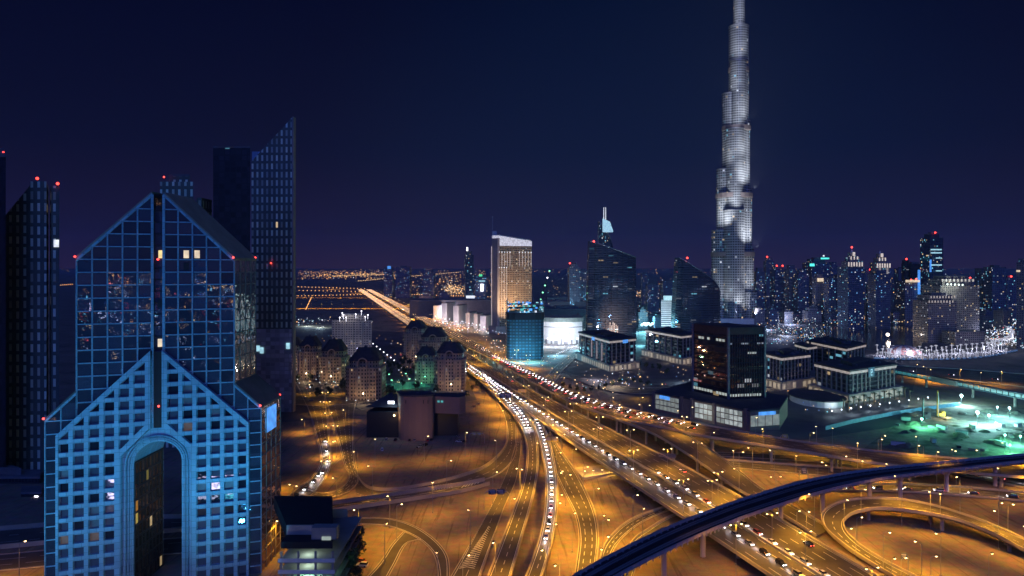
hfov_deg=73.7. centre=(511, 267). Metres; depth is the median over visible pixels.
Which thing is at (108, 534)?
window
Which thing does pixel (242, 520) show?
window
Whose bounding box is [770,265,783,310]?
tower
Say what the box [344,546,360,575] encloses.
tree
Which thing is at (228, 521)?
window
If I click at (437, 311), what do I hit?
mall wing
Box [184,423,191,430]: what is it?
window
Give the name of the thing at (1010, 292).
tower
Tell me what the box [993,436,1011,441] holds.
spoil heap
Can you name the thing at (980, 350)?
promenade
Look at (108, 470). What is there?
window
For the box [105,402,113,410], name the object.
window
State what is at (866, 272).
tower
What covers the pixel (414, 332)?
apartment house
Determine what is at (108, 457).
window
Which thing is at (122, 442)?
window
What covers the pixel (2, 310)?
tower
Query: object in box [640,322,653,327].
floodlight
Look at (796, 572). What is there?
car
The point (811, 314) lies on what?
midrise block
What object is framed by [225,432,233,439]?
window
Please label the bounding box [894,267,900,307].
tower
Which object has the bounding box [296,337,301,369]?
apartment house
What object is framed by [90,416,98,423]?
window
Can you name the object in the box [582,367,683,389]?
plaza lights
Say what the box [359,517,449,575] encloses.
loop road
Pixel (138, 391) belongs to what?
window
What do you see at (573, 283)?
tower
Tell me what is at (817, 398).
pavilion
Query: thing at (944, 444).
site ground
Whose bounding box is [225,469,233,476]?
window
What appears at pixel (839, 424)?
hoarding
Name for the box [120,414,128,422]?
window
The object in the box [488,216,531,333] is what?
hotel tower
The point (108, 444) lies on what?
window
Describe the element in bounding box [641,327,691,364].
office building
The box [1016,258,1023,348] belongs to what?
tower
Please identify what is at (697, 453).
street lamp
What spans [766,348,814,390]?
office building
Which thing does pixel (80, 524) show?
window
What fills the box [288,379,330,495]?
avenue
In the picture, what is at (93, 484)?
window
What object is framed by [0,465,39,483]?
building
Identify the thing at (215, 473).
window
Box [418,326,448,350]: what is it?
apartment house
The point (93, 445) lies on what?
window
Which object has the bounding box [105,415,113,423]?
window
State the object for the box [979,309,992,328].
midrise block
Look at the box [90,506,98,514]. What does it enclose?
window
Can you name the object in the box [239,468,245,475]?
window
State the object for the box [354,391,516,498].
slip road
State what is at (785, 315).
midrise block
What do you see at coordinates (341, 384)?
tree
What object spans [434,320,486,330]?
car park lights
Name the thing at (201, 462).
window
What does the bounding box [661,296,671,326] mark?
apartment tower
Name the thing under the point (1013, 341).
quay lights
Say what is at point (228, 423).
window
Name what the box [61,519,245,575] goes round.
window
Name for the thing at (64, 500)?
window
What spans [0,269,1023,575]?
ground
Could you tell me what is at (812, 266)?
tower
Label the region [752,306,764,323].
midrise block
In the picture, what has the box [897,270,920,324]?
tower
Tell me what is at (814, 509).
street lamp
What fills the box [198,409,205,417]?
window
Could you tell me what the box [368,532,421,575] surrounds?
loop road
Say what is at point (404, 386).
sports court
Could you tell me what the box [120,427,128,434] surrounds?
window
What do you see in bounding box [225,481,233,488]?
window
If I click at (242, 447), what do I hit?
window
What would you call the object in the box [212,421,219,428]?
window
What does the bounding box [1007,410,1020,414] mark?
spoil heap
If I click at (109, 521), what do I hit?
window
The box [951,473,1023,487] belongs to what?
link road
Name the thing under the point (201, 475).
window
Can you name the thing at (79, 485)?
window
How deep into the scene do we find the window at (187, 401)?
270.51 m
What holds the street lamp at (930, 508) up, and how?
on the ground at (618, 501)
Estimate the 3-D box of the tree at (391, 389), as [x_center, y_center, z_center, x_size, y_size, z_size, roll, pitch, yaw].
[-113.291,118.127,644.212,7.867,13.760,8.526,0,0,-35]
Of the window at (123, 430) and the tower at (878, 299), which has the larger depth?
the tower at (878, 299)
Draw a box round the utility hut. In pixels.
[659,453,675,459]
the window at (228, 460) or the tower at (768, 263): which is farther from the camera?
the tower at (768, 263)
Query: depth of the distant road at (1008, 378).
794.40 m
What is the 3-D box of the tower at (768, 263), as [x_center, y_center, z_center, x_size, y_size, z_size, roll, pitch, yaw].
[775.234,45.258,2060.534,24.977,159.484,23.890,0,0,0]
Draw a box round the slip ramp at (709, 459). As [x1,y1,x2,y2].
[579,405,826,536]
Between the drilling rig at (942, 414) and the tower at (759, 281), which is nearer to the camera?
the drilling rig at (942, 414)
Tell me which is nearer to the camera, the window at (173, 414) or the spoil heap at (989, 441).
the window at (173, 414)
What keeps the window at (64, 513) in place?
in the office tower at (165, 316)
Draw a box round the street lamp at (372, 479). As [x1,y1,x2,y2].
[367,465,372,494]
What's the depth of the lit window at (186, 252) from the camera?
270.71 m
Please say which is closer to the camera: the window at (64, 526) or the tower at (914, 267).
the window at (64, 526)
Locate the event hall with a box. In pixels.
[544,315,583,345]
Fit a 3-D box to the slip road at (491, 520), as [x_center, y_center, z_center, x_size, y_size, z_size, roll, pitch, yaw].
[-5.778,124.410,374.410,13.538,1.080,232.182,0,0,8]
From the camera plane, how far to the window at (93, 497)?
260.14 m
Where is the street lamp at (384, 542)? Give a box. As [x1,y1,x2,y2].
[384,522,387,563]
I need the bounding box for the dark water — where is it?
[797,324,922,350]
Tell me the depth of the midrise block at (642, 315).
1400.00 m
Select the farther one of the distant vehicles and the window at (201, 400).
the distant vehicles
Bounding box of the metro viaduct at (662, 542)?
[572,453,1023,575]
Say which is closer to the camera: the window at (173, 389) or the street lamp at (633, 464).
the window at (173, 389)
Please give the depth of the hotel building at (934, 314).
1141.90 m
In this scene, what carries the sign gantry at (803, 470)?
on the ground at (618, 501)
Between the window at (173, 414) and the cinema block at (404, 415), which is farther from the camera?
the cinema block at (404, 415)
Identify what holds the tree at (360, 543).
on the ground at (618, 501)
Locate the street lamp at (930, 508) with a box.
[928,490,930,528]
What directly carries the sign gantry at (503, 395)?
on the exit ramp at (507, 552)
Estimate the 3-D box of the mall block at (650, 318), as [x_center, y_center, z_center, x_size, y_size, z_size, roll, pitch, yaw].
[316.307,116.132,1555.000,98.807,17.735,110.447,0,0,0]
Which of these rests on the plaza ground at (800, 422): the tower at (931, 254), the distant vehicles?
the tower at (931, 254)
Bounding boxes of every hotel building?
[913,292,956,342]
[922,276,978,330]
[941,330,984,344]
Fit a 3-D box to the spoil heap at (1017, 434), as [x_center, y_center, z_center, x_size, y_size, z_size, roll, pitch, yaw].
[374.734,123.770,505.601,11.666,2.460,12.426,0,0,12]
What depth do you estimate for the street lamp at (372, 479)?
373.87 m
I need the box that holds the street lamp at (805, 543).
[798,530,812,564]
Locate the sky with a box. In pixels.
[0,0,1023,268]
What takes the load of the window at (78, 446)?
in the office tower at (165, 316)
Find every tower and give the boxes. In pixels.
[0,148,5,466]
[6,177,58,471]
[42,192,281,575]
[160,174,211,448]
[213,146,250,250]
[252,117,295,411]
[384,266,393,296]
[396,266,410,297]
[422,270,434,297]
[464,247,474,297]
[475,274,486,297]
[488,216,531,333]
[568,262,579,304]
[580,269,586,300]
[586,240,635,336]
[598,207,612,247]
[641,272,647,304]
[646,283,658,311]
[661,281,672,298]
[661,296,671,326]
[671,257,720,330]
[711,0,756,323]
[754,268,764,307]
[763,256,773,308]
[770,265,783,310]
[784,265,796,311]
[794,269,808,313]
[802,255,829,305]
[812,272,825,320]
[823,276,836,321]
[830,262,837,275]
[837,267,863,328]
[841,246,862,266]
[864,269,869,302]
[866,284,866,323]
[867,270,889,328]
[870,251,890,324]
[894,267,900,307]
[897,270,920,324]
[901,262,919,280]
[902,258,908,280]
[920,232,942,293]
[975,268,982,313]
[983,265,1005,310]
[1006,275,1015,320]
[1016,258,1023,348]
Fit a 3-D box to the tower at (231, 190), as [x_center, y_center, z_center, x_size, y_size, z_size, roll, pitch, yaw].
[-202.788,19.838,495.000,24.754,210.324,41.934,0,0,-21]
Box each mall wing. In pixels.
[433,304,441,319]
[442,302,454,321]
[453,304,466,324]
[466,311,476,327]
[474,312,482,328]
[480,313,490,330]
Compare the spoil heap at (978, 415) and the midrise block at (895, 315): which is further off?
the midrise block at (895, 315)
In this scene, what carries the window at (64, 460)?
in the office tower at (165, 316)
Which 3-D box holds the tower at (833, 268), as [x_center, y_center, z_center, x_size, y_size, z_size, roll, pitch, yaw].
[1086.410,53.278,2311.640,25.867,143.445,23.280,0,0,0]
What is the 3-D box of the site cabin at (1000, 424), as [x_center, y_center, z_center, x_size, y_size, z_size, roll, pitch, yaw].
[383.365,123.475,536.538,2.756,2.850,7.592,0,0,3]
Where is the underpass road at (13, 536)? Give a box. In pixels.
[0,477,489,548]
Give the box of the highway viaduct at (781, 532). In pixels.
[361,292,879,575]
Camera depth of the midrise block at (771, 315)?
1480.86 m
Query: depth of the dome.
981.52 m
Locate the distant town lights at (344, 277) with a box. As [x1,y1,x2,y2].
[297,271,395,278]
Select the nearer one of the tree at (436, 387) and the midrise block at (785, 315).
the tree at (436, 387)
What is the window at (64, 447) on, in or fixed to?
in the office tower at (165, 316)
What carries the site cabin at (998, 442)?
on the site ground at (944, 444)
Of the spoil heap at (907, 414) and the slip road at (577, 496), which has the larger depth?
the spoil heap at (907, 414)
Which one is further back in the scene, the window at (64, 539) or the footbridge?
the footbridge
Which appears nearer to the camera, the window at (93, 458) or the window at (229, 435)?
the window at (93, 458)
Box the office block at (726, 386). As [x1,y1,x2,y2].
[652,323,787,431]
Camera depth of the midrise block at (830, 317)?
1541.34 m
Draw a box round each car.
[356,561,368,567]
[544,532,548,539]
[694,507,702,512]
[731,531,739,536]
[740,520,748,526]
[744,539,753,545]
[753,528,762,534]
[759,547,769,555]
[767,538,777,544]
[775,558,786,566]
[783,548,793,554]
[793,569,803,575]
[799,557,810,564]
[803,541,813,546]
[818,570,829,575]
[873,485,882,489]
[933,488,944,491]
[1007,494,1017,497]
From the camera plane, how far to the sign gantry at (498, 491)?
352.25 m
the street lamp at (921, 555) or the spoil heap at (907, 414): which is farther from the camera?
the spoil heap at (907, 414)
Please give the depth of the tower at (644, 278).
2300.00 m
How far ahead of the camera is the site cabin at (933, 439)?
486.59 m
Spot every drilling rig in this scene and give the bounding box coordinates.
[922,397,930,418]
[937,390,945,417]
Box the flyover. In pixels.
[367,290,1023,486]
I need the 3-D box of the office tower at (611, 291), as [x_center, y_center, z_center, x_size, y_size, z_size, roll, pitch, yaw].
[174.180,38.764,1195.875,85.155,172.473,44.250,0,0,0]
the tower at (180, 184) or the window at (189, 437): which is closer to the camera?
the window at (189, 437)
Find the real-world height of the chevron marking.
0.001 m
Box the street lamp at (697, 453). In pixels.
[692,441,702,471]
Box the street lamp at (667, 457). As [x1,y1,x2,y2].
[662,448,671,471]
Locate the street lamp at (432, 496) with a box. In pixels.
[432,481,432,512]
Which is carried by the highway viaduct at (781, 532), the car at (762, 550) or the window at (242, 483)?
the car at (762, 550)
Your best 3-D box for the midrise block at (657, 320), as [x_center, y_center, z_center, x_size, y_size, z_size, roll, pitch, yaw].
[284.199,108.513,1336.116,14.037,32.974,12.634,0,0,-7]
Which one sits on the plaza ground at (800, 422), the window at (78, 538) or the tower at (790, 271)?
the tower at (790, 271)
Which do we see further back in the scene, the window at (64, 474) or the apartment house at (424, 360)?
the apartment house at (424, 360)
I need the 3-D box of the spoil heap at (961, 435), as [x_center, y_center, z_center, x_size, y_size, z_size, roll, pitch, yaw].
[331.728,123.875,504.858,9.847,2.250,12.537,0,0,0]
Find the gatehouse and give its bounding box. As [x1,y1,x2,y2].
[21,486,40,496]
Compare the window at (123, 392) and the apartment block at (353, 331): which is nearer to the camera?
the window at (123, 392)
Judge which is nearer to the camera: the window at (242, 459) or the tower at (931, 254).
the window at (242, 459)
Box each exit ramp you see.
[466,367,538,575]
[525,414,557,575]
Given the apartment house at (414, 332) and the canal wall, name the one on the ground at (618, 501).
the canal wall
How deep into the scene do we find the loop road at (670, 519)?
328.57 m
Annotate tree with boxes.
[314,387,321,396]
[339,379,345,387]
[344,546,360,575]
[352,555,362,575]
[355,525,366,553]
[388,386,395,392]
[433,384,438,390]
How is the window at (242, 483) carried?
in the office tower at (165, 316)
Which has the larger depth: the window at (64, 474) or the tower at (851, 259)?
the tower at (851, 259)
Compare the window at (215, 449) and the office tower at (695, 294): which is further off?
the office tower at (695, 294)
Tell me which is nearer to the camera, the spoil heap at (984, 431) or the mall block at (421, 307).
the spoil heap at (984, 431)
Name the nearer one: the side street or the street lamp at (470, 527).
the street lamp at (470, 527)
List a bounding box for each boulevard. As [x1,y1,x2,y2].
[546,349,578,381]
[549,371,667,393]
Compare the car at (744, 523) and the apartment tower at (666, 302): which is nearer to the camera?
the car at (744, 523)
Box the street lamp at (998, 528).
[993,509,998,549]
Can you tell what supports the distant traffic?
on the ground at (618, 501)
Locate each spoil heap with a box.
[896,441,916,447]
[901,412,915,416]
[905,420,920,425]
[922,407,935,411]
[934,429,946,432]
[941,417,957,420]
[953,433,968,438]
[971,413,985,417]
[978,429,990,432]
[979,408,994,412]
[982,439,994,443]
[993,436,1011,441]
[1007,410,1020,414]
[1012,432,1023,437]
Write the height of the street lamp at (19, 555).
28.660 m
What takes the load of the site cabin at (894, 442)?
on the site ground at (944, 444)
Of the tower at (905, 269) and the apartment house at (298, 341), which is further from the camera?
the tower at (905, 269)
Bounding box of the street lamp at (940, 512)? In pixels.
[939,492,940,532]
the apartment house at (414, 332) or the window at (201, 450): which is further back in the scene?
the apartment house at (414, 332)
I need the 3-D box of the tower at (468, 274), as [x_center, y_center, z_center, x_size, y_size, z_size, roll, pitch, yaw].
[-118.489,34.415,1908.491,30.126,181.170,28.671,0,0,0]
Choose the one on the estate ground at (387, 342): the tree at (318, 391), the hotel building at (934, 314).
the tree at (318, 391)
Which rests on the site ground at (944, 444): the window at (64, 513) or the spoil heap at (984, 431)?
the spoil heap at (984, 431)
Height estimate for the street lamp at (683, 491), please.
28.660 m
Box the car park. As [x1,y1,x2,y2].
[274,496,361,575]
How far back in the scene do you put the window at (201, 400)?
272.16 m
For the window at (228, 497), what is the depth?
275.37 m
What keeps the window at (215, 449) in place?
in the office tower at (165, 316)
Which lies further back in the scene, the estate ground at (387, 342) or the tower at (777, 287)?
the tower at (777, 287)
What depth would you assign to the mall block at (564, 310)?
1500.00 m
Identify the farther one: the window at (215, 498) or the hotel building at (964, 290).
the hotel building at (964, 290)
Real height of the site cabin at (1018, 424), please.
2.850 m
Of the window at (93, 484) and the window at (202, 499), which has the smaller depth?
the window at (93, 484)
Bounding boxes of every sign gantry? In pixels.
[469,432,484,443]
[484,489,508,508]
[497,393,512,397]
[515,389,528,400]
[542,437,561,453]
[799,467,807,480]
[901,553,908,570]
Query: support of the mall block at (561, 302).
on the plaza ground at (800, 422)
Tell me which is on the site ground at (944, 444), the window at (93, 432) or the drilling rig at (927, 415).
the drilling rig at (927, 415)
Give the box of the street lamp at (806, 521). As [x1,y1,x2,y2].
[806,510,809,536]
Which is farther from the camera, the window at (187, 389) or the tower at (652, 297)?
the tower at (652, 297)
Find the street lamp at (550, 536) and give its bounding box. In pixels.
[550,523,557,558]
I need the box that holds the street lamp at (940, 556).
[935,532,941,575]
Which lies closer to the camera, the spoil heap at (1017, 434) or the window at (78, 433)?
the window at (78, 433)
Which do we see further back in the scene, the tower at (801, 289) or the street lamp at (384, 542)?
the tower at (801, 289)
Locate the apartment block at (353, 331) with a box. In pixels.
[332,310,371,356]
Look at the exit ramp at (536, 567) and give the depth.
338.67 m
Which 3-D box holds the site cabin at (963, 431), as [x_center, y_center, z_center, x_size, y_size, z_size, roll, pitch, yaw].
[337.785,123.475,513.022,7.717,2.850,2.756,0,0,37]
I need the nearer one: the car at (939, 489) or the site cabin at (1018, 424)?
the car at (939, 489)
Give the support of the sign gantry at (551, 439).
on the exit ramp at (536, 567)
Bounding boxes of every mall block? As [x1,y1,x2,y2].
[409,297,490,317]
[541,299,585,305]
[542,305,585,314]
[545,295,567,299]
[636,314,660,323]
[778,311,801,318]
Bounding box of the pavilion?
[788,389,845,408]
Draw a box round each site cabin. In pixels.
[891,440,905,444]
[901,416,910,420]
[930,437,936,442]
[936,424,946,429]
[955,429,967,434]
[994,439,1005,445]
[995,422,1004,427]
[1014,422,1021,426]
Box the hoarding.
[825,402,959,429]
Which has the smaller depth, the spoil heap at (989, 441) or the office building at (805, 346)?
the spoil heap at (989, 441)
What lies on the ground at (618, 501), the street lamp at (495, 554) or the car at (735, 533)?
the street lamp at (495, 554)
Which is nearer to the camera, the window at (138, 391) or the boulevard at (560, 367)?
the window at (138, 391)
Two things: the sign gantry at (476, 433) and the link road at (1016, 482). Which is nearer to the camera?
the link road at (1016, 482)
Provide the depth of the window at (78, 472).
258.56 m
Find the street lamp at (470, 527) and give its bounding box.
[467,508,470,547]
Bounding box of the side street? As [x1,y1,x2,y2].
[296,392,396,405]
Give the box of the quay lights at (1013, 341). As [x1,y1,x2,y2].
[986,319,1023,347]
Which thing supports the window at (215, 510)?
in the office tower at (165, 316)
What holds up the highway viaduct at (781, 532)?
on the ground at (618, 501)
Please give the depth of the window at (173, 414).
268.93 m
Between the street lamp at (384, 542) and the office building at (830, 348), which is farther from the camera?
the office building at (830, 348)
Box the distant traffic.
[358,289,487,359]
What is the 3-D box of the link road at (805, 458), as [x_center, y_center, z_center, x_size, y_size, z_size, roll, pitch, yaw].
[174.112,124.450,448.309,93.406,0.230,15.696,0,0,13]
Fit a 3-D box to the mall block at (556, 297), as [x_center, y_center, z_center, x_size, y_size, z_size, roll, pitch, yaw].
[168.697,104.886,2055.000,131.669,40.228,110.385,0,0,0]
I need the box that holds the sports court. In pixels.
[386,381,429,389]
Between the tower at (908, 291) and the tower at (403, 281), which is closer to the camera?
the tower at (908, 291)
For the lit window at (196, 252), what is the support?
in the office tower at (165, 316)
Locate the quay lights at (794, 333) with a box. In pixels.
[759,318,831,343]
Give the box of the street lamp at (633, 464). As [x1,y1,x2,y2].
[629,449,638,488]
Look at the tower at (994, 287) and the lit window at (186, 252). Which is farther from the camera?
the tower at (994, 287)
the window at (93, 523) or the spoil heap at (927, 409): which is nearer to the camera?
the window at (93, 523)
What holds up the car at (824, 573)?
on the highway viaduct at (781, 532)
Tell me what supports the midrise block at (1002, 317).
on the ground at (618, 501)
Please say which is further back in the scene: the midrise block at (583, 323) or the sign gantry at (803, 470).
the midrise block at (583, 323)
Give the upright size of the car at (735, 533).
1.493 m
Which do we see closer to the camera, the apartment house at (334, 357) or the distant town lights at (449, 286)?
the apartment house at (334, 357)
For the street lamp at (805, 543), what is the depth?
270.77 m
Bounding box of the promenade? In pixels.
[876,344,1014,358]
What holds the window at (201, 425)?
in the office tower at (165, 316)
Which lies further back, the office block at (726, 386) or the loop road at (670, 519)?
the office block at (726, 386)
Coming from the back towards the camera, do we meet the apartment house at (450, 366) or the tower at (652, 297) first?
the tower at (652, 297)
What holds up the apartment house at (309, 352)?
on the estate ground at (387, 342)
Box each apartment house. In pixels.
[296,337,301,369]
[297,335,322,379]
[319,337,349,382]
[345,345,386,400]
[403,319,426,361]
[414,345,436,383]
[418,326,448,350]
[434,339,466,390]
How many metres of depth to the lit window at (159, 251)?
268.40 m
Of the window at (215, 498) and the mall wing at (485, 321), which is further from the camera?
the mall wing at (485, 321)
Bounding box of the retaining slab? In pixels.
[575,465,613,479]
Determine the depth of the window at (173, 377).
268.93 m
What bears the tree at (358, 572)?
on the ground at (618, 501)
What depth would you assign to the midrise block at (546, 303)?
1604.17 m
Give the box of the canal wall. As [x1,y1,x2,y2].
[874,350,1017,359]
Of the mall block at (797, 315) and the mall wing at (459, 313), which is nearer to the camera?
the mall wing at (459, 313)
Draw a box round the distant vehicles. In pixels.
[367,292,493,359]
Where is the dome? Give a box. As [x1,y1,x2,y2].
[885,345,920,354]
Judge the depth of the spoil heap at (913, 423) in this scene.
542.08 m
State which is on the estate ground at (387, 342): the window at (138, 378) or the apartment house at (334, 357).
the apartment house at (334, 357)
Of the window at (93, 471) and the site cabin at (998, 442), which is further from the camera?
the site cabin at (998, 442)
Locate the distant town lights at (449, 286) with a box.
[441,284,462,293]
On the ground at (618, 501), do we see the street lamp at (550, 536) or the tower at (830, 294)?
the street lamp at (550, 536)
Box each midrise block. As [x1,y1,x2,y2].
[419,291,433,297]
[439,291,448,297]
[541,301,551,306]
[577,313,585,330]
[637,307,647,327]
[653,314,660,327]
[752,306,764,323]
[765,306,777,324]
[779,310,792,323]
[802,306,821,321]
[824,311,836,322]
[864,301,865,319]
[891,309,899,323]
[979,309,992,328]
[993,308,1012,330]
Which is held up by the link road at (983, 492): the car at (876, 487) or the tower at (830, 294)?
the car at (876, 487)
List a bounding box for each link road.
[716,452,850,464]
[726,459,908,482]
[831,483,1023,501]
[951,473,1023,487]
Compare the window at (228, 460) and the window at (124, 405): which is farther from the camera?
the window at (228, 460)
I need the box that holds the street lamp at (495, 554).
[492,541,495,571]
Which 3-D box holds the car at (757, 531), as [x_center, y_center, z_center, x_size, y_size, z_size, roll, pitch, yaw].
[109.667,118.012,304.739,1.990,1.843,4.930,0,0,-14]
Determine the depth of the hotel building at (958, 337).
1101.05 m
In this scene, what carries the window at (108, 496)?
in the office tower at (165, 316)
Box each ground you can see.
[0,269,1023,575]
[282,327,476,421]
[478,301,980,439]
[865,403,1023,455]
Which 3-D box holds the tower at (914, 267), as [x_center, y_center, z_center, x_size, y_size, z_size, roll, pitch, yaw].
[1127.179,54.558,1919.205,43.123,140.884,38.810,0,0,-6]
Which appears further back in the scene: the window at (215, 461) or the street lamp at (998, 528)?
the street lamp at (998, 528)
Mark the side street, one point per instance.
(338, 399)
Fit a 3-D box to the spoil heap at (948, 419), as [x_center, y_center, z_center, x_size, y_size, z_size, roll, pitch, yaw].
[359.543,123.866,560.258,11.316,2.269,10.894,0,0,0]
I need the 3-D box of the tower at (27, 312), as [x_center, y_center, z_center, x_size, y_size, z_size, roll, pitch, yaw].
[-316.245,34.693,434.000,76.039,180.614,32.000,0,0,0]
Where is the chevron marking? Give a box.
[459,528,488,568]
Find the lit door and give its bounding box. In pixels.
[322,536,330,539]
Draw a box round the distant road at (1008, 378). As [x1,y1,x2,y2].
[895,365,1023,386]
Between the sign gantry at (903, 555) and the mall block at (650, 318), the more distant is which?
the mall block at (650, 318)
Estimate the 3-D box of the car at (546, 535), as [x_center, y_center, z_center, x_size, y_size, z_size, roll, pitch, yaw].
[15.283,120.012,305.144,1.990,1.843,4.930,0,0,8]
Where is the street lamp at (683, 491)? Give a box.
[677,478,689,512]
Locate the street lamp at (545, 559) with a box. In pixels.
[540,548,545,575]
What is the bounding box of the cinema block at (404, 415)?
[366,391,464,447]
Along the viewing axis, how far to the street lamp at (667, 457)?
398.15 m
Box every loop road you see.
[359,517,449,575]
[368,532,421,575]
[599,506,669,558]
[623,513,682,575]
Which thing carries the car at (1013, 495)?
on the link road at (983, 492)
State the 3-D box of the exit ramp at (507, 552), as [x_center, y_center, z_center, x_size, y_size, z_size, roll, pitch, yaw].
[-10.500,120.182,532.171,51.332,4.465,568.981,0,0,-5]
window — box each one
[61,444,67,452]
[61,457,67,465]
[61,470,67,478]
[61,483,67,491]
[61,496,67,504]
[61,510,67,517]
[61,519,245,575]
[61,523,67,530]
[61,536,67,543]
[75,430,83,437]
[75,443,83,450]
[75,456,83,464]
[75,469,83,477]
[75,482,83,490]
[75,495,83,503]
[75,508,83,516]
[75,521,83,529]
[75,534,83,542]
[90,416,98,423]
[90,429,98,436]
[90,442,98,449]
[90,455,98,462]
[90,468,98,475]
[90,481,98,488]
[90,494,98,501]
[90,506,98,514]
[90,519,98,527]
[90,532,98,540]
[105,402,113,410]
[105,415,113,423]
[105,428,113,435]
[105,441,113,448]
[105,454,113,461]
[105,466,113,474]
[105,479,113,487]
[105,492,113,500]
[105,505,113,513]
[105,518,113,525]
[105,531,113,538]
[120,388,128,396]
[120,401,128,409]
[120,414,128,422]
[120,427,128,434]
[120,440,128,447]
[135,375,144,383]
[135,388,144,395]
[135,400,144,408]
[135,413,144,421]
[135,426,145,433]
[158,250,161,257]
[158,339,161,346]
[170,373,177,381]
[170,386,177,393]
[170,399,177,406]
[170,411,177,418]
[170,424,177,430]
[184,250,188,257]
[184,385,191,393]
[184,398,191,405]
[184,410,191,417]
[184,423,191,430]
[184,435,191,442]
[194,250,199,257]
[198,397,205,404]
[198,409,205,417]
[198,422,205,429]
[198,434,205,441]
[198,446,205,454]
[198,459,205,466]
[198,471,205,478]
[198,484,205,491]
[198,496,205,503]
[198,508,205,515]
[212,408,219,416]
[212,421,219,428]
[212,433,219,440]
[212,445,219,453]
[212,458,219,465]
[212,470,219,477]
[212,482,219,489]
[212,495,219,502]
[212,507,219,514]
[225,420,233,427]
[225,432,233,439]
[225,444,233,451]
[225,457,233,464]
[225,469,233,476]
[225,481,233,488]
[225,493,233,500]
[225,505,233,513]
[225,518,233,525]
[239,431,245,438]
[239,443,245,450]
[239,456,245,462]
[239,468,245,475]
[239,480,245,487]
[239,492,245,499]
[239,504,245,511]
[239,516,245,523]
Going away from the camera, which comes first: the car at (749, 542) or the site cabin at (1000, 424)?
the car at (749, 542)
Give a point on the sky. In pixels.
(877, 125)
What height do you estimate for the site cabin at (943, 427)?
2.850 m
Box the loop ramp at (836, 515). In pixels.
[821,496,1023,575]
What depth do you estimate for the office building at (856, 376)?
652.73 m
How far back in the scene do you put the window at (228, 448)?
275.37 m
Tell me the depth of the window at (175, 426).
269.06 m
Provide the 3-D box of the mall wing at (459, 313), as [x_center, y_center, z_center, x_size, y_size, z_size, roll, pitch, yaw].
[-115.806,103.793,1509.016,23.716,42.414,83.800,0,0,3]
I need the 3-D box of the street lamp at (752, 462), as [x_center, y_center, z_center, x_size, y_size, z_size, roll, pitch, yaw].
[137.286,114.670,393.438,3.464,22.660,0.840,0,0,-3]
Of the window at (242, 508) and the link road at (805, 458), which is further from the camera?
the link road at (805, 458)
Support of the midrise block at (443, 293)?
on the ground at (618, 501)
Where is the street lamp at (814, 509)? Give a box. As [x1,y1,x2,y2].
[808,493,814,527]
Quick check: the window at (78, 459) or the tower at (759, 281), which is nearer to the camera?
the window at (78, 459)
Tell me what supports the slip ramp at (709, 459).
on the ground at (618, 501)
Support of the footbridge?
on the ground at (618, 501)
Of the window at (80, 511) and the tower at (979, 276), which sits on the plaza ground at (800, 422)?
the tower at (979, 276)
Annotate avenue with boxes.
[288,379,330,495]
[302,390,358,496]
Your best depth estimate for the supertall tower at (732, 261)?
1536.57 m
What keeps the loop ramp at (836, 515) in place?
on the ground at (618, 501)
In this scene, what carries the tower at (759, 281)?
on the plaza ground at (800, 422)
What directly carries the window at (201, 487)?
in the office tower at (165, 316)
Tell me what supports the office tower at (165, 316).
on the ground at (618, 501)
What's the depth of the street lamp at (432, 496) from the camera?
348.12 m
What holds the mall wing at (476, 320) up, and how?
on the ground at (618, 501)
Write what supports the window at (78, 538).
in the office tower at (165, 316)
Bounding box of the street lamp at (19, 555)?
[19,539,26,575]
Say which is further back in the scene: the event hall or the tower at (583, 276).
the tower at (583, 276)
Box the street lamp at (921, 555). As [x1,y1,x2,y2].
[913,540,921,575]
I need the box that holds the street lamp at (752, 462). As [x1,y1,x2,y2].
[747,447,752,479]
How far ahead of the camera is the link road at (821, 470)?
423.91 m
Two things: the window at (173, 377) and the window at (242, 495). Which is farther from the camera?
the window at (242, 495)
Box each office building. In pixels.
[505,297,543,358]
[575,329,639,371]
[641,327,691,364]
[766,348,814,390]
[794,341,816,370]
[806,336,866,361]
[807,356,903,403]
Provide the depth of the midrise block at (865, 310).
1623.50 m
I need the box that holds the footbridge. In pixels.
[895,369,1023,406]
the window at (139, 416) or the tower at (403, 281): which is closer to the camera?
the window at (139, 416)
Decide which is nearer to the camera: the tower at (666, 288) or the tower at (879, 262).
the tower at (879, 262)
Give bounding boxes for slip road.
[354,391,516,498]
[451,440,521,575]
[546,427,598,573]
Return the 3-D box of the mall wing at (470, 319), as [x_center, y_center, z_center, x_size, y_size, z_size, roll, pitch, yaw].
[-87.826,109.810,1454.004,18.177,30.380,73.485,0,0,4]

